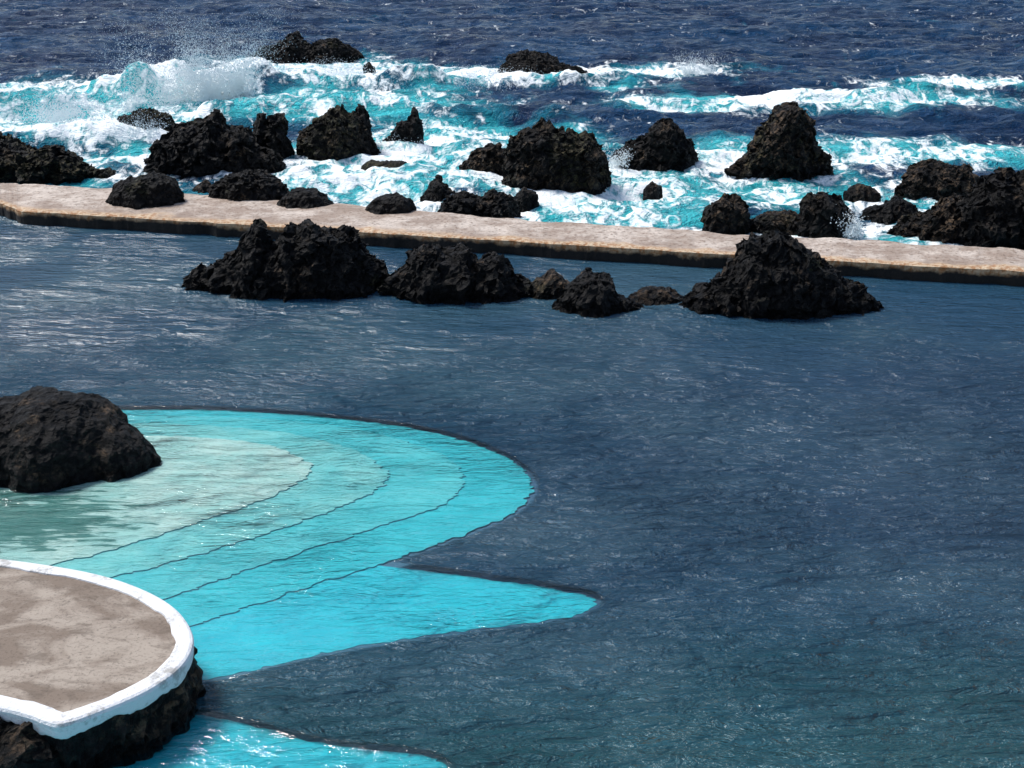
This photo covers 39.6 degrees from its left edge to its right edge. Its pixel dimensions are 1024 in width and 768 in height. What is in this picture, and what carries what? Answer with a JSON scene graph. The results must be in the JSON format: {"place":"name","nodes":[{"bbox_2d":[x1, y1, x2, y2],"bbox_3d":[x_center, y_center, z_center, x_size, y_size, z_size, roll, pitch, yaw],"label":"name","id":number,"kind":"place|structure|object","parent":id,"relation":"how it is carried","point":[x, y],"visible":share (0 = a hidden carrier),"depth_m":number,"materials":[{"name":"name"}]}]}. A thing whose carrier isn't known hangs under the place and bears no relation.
{"place":"outdoors","nodes":[
{"label":"outdoors","id":0,"kind":"place"},
{"bbox_2d":[118,406,602,767],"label":"pool floor","id":1,"kind":"structure","parent":0,"point":[288,733],"depth_m":25.39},
{"bbox_2d":[0,717,61,767],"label":"foundation rock","id":2,"kind":"object","parent":1,"relation":"on","point":[25,744],"visible":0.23,"depth_m":19.71,"materials":[{"name":"black stone"}]},
{"bbox_2d":[0,386,162,492],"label":"basalt boulder","id":3,"kind":"object","parent":1,"relation":"on","point":[52,439],"visible":0.92,"depth_m":29.54,"materials":[{"name":"black stone"}]},
{"bbox_2d":[0,559,206,767],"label":"round platform","id":4,"kind":"structure","parent":1,"relation":"on","point":[98,671],"depth_m":21.17,"materials":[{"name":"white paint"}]},
{"bbox_2d":[181,218,389,301],"bbox_3d":[-6.730,-3.634,42.835,6.793,2.667,3.180,0,20,0],"label":"pool rock","id":5,"kind":"object","parent":1,"relation":"on","point":[307,258],"visible":0.87,"depth_m":41.99,"materials":[{"name":"black stone"}]},
{"bbox_2d":[0,409,596,767],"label":"submerged pool steps","id":6,"kind":"structure","parent":1,"relation":"on","point":[234,626],"depth_m":26.94,"materials":[{"name":"paint"}]},
{"bbox_2d":[377,241,533,304],"bbox_3d":[-1.439,-3.154,42.268,5.344,2.123,2.597,0,20,0],"label":"pool rock","id":7,"kind":"object","parent":1,"relation":"on","point":[460,273],"visible":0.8,"depth_m":41.62,"materials":[{"name":"black stone"}]},
{"bbox_2d":[0,183,1023,286],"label":"pool wall walkway","id":8,"kind":"structure","parent":1,"relation":"on","point":[66,206],"depth_m":47.49,"materials":[{"name":"concrete"}]},
{"bbox_2d":[105,171,184,209],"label":"rock","id":9,"kind":"object","parent":8,"relation":"on","point":[151,189],"depth_m":51.16,"materials":[{"name":"black stone"}]},
{"bbox_2d":[206,169,289,200],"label":"rock","id":10,"kind":"object","parent":8,"relation":"on","point":[254,185],"depth_m":52.31,"materials":[{"name":"black stone"}]},
{"bbox_2d":[276,187,334,208],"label":"rock","id":11,"kind":"object","parent":8,"relation":"on","point":[302,197],"depth_m":51.08,"materials":[{"name":"black stone"}]},
{"bbox_2d":[365,192,416,214],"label":"rock","id":12,"kind":"object","parent":8,"relation":"on","point":[394,203],"depth_m":50.19,"materials":[{"name":"black stone"}]},
{"bbox_2d":[529,268,569,299],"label":"pool rock","id":13,"kind":"object","parent":1,"relation":"on","point":[549,284],"visible":0.47,"depth_m":42.04,"materials":[{"name":"black stone"}]},
{"bbox_2d":[552,267,643,317],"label":"pool rock","id":14,"kind":"object","parent":1,"relation":"on","point":[587,291],"visible":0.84,"depth_m":40.56,"materials":[{"name":"black stone"}]},
{"bbox_2d":[627,286,683,305],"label":"pool rock","id":15,"kind":"object","parent":1,"relation":"on","point":[652,295],"visible":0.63,"depth_m":41.58,"materials":[{"name":"black stone"}]},
{"bbox_2d":[678,228,884,319],"bbox_3d":[7.758,-3.067,41.039,6.140,2.820,3.156,0,20,0],"label":"pool rock","id":16,"kind":"object","parent":1,"relation":"on","point":[776,274],"visible":0.88,"depth_m":40.17,"materials":[{"name":"black stone"}]},
{"bbox_2d":[0,216,1023,767],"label":"pool water","id":17,"kind":"structure","parent":0,"point":[786,542],"depth_m":29.29,"materials":[{"name":"blue liquid"}]},
{"bbox_2d":[0,0,1023,245],"bbox_3d":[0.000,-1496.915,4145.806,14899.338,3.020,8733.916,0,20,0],"label":"ocean water","id":18,"kind":"structure","parent":0,"point":[884,94],"depth_m":82.36,"materials":[{"name":"blue liquid"}]},
{"bbox_2d":[0,131,115,184],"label":"shore rock","id":19,"kind":"object","parent":18,"relation":"in","point":[21,162],"visible":0.82,"depth_m":57.58,"materials":[{"name":"black stone"}]},
{"bbox_2d":[116,107,175,131],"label":"shore rock","id":20,"kind":"object","parent":18,"relation":"in","point":[153,113],"visible":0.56,"depth_m":67.30,"materials":[{"name":"black stone"}]},
{"bbox_2d":[192,179,210,193],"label":"shore rock","id":21,"kind":"object","parent":18,"relation":"in","point":[202,186],"visible":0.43,"depth_m":55.41,"materials":[{"name":"black stone"}]},
{"bbox_2d":[142,108,286,179],"bbox_3d":[-12.463,-9.853,59.196,6.536,3.172,4.365,0,20,0],"label":"shore rock","id":22,"kind":"object","parent":18,"relation":"in","point":[212,143],"visible":0.82,"depth_m":57.91,"materials":[{"name":"black stone"}]},
{"bbox_2d":[252,112,294,158],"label":"shore rock","id":23,"kind":"object","parent":18,"relation":"in","point":[270,131],"visible":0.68,"depth_m":60.67,"materials":[{"name":"black stone"}]},
{"bbox_2d":[245,31,364,63],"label":"sea rock","id":24,"kind":"object","parent":18,"relation":"in","point":[300,49],"visible":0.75,"depth_m":93.83,"materials":[{"name":"black stone"}]},
{"bbox_2d":[296,104,380,160],"bbox_3d":[-7.775,-10.838,62.283,3.482,2.886,3.758,15,25,35],"label":"shore rock","id":25,"kind":"object","parent":18,"relation":"in","point":[337,133],"visible":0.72,"depth_m":61.16,"materials":[{"name":"black stone"}]},
{"bbox_2d":[355,103,376,147],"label":"shore rock","id":26,"kind":"object","parent":18,"relation":"in","point":[362,112],"visible":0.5,"depth_m":62.17,"materials":[{"name":"black stone"}]},
{"bbox_2d":[363,62,375,73],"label":"sea rock","id":27,"kind":"object","parent":18,"relation":"in","point":[369,66],"visible":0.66,"depth_m":88.37,"materials":[{"name":"black stone"}]},
{"bbox_2d":[361,159,406,170],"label":"shore rock","id":28,"kind":"object","parent":18,"relation":"in","point":[386,163],"visible":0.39,"depth_m":58.43,"materials":[{"name":"grey stone"}]},
{"bbox_2d":[383,106,423,143],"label":"shore rock","id":29,"kind":"object","parent":18,"relation":"in","point":[410,128],"visible":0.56,"depth_m":63.15,"materials":[{"name":"black stone"}]},
{"bbox_2d":[0,5,866,239],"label":"sea spray","id":30,"kind":"object","parent":18,"relation":"on","point":[209,89],"visible":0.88,"depth_m":75.42,"materials":[{"name":"white liquid"}]},
{"bbox_2d":[420,174,454,201],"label":"shore rock","id":31,"kind":"object","parent":18,"relation":"in","point":[438,190],"visible":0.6,"depth_m":54.37,"materials":[{"name":"black stone"}]},
{"bbox_2d":[437,188,521,217],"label":"shore rock","id":32,"kind":"object","parent":18,"relation":"in","point":[492,203],"visible":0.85,"depth_m":52.05,"materials":[{"name":"black stone"}]},
{"bbox_2d":[459,142,505,175],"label":"shore rock","id":33,"kind":"object","parent":18,"relation":"in","point":[489,157],"visible":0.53,"depth_m":58.18,"materials":[{"name":"black stone"}]},
{"bbox_2d":[514,187,539,211],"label":"shore rock","id":34,"kind":"object","parent":18,"relation":"in","point":[526,198],"visible":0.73,"depth_m":53.88,"materials":[{"name":"black stone"}]},
{"bbox_2d":[498,49,587,73],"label":"sea rock","id":35,"kind":"object","parent":18,"relation":"in","point":[538,62],"visible":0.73,"depth_m":87.03,"materials":[{"name":"black stone"}]},
{"bbox_2d":[501,117,611,195],"bbox_3d":[1.772,-8.967,56.673,4.683,3.230,3.178,0,20,0],"label":"shore rock","id":36,"kind":"object","parent":18,"relation":"in","point":[542,153],"visible":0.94,"depth_m":55.75,"materials":[{"name":"black stone"}]},
{"bbox_2d":[643,181,662,200],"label":"shore rock","id":37,"kind":"object","parent":18,"relation":"in","point":[652,190],"visible":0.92,"depth_m":55.98,"materials":[{"name":"black stone"}]},
{"bbox_2d":[610,118,698,171],"bbox_3d":[6.062,-10.132,60.880,4.106,2.503,2.769,-8,22,-21],"label":"shore rock","id":38,"kind":"object","parent":18,"relation":"in","point":[664,144],"visible":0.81,"depth_m":60.27,"materials":[{"name":"black stone"}]},
{"bbox_2d":[700,193,750,234],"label":"shore rock","id":39,"kind":"object","parent":18,"relation":"in","point":[727,214],"visible":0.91,"depth_m":49.61,"materials":[{"name":"black stone"}]},
{"bbox_2d":[750,209,799,234],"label":"shore rock","id":40,"kind":"object","parent":18,"relation":"in","point":[783,221],"visible":0.57,"depth_m":49.87,"materials":[{"name":"black stone"}]},
{"bbox_2d":[724,101,833,181],"bbox_3d":[11.313,-10.102,59.584,4.171,3.400,2.905,-12,23,-30],"label":"shore rock","id":41,"kind":"object","parent":18,"relation":"in","point":[783,143],"visible":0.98,"depth_m":58.98,"materials":[{"name":"black stone"}]},
{"bbox_2d":[794,191,856,238],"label":"shore rock","id":42,"kind":"object","parent":18,"relation":"in","point":[817,210],"visible":0.71,"depth_m":48.89,"materials":[{"name":"black stone"}]},
{"bbox_2d":[843,183,881,202],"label":"shore rock","id":43,"kind":"object","parent":18,"relation":"in","point":[856,192],"visible":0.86,"depth_m":55.03,"materials":[{"name":"black stone"}]},
{"bbox_2d":[859,195,917,224],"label":"shore rock","id":44,"kind":"object","parent":18,"relation":"in","point":[893,209],"visible":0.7,"depth_m":51.01,"materials":[{"name":"black stone"}]},
{"bbox_2d":[887,192,967,244],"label":"shore rock","id":45,"kind":"object","parent":18,"relation":"in","point":[937,221],"visible":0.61,"depth_m":48.61,"materials":[{"name":"black stone"}]},
{"bbox_2d":[894,158,978,200],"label":"shore rock","id":46,"kind":"object","parent":18,"relation":"in","point":[935,179],"visible":0.76,"depth_m":55.35,"materials":[{"name":"black stone"}]},
{"bbox_2d":[954,166,1023,249],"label":"shore rock","id":47,"kind":"object","parent":18,"relation":"in","point":[989,210],"visible":0.85,"depth_m":47.62,"materials":[{"name":"black stone"}]}
]}

